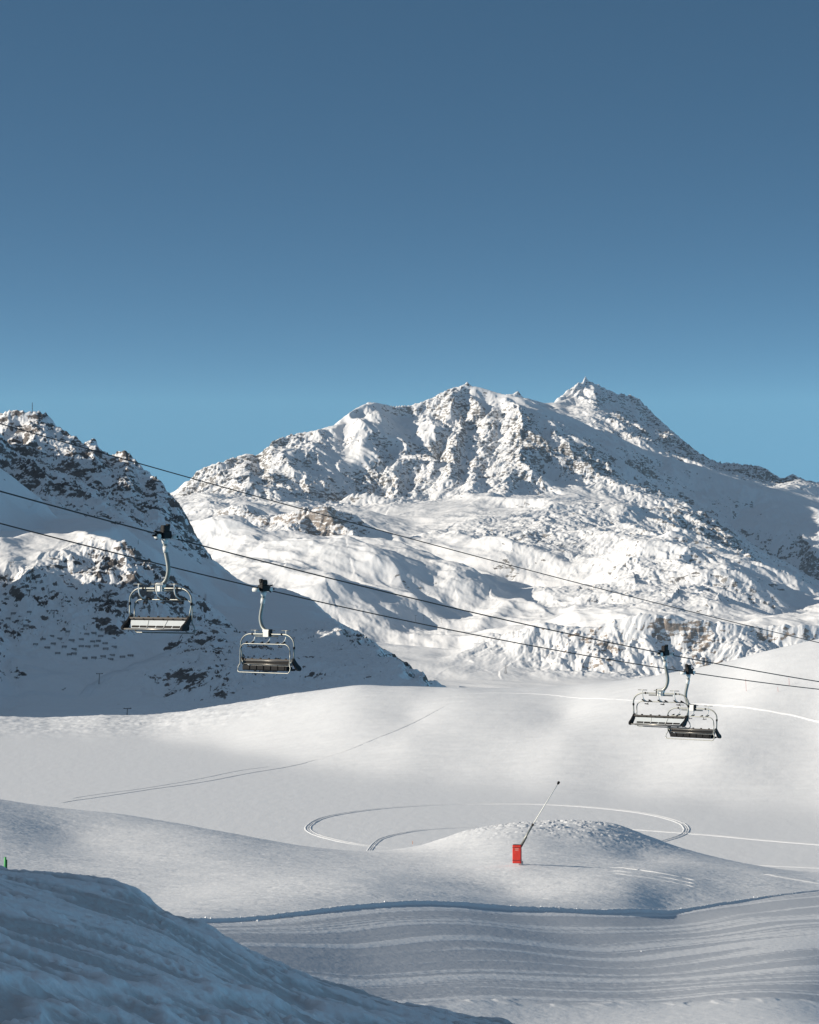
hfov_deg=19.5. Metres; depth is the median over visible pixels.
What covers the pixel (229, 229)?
sky
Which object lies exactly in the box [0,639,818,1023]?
ground
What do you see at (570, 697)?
track
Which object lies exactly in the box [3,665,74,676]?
path
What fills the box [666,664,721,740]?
lift chair
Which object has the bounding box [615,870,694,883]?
track
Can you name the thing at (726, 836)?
track
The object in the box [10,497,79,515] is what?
path
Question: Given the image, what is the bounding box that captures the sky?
[0,0,818,492]
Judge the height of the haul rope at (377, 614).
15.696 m
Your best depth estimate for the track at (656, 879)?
238.62 m
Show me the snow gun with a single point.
(516, 853)
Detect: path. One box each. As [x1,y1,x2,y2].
[0,654,41,666]
[0,672,68,690]
[0,690,76,700]
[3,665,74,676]
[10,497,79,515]
[75,634,259,699]
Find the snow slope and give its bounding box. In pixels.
[0,865,513,1023]
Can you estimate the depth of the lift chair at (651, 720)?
107.75 m
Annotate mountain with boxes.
[170,377,818,687]
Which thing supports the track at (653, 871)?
on the ground
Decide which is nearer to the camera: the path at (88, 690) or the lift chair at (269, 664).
the lift chair at (269, 664)
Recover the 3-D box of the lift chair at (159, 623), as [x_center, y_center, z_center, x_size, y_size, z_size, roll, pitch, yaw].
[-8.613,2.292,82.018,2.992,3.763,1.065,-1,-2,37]
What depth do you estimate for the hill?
2035.21 m
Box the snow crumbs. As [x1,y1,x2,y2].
[205,893,792,951]
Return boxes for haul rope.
[0,423,818,642]
[0,491,818,681]
[0,523,818,689]
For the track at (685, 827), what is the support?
on the ground
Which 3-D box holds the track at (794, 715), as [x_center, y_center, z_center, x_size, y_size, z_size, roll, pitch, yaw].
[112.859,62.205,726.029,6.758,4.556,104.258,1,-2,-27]
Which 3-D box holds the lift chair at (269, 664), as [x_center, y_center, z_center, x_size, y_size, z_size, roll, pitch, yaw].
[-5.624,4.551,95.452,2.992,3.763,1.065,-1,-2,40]
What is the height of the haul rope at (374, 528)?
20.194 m
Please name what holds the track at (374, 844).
on the ground
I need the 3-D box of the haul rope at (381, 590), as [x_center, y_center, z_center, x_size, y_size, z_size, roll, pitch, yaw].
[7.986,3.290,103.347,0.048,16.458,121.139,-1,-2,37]
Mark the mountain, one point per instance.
(587, 482)
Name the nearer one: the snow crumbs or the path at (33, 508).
the snow crumbs
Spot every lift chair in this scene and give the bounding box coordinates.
[121,524,195,633]
[237,579,301,673]
[628,645,690,728]
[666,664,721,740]
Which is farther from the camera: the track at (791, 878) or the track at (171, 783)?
the track at (171, 783)
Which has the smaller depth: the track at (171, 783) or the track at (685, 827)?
the track at (685, 827)
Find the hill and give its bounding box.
[0,410,462,717]
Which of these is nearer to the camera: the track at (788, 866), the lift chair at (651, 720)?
the lift chair at (651, 720)
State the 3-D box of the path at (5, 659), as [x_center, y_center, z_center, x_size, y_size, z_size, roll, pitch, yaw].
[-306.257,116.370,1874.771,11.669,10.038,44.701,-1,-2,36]
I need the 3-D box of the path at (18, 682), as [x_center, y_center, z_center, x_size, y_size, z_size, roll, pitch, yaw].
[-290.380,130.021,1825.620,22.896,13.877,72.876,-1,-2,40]
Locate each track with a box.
[61,703,447,802]
[70,766,270,798]
[304,803,690,848]
[366,826,485,850]
[469,693,664,701]
[610,867,696,880]
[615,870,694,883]
[615,873,696,887]
[632,829,818,844]
[690,703,818,722]
[758,865,818,868]
[763,874,818,883]
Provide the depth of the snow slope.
27.83 m
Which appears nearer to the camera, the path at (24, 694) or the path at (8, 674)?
the path at (24, 694)
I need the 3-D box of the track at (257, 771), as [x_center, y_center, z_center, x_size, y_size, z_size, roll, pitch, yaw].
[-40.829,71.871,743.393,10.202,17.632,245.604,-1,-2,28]
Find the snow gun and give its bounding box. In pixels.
[512,781,559,864]

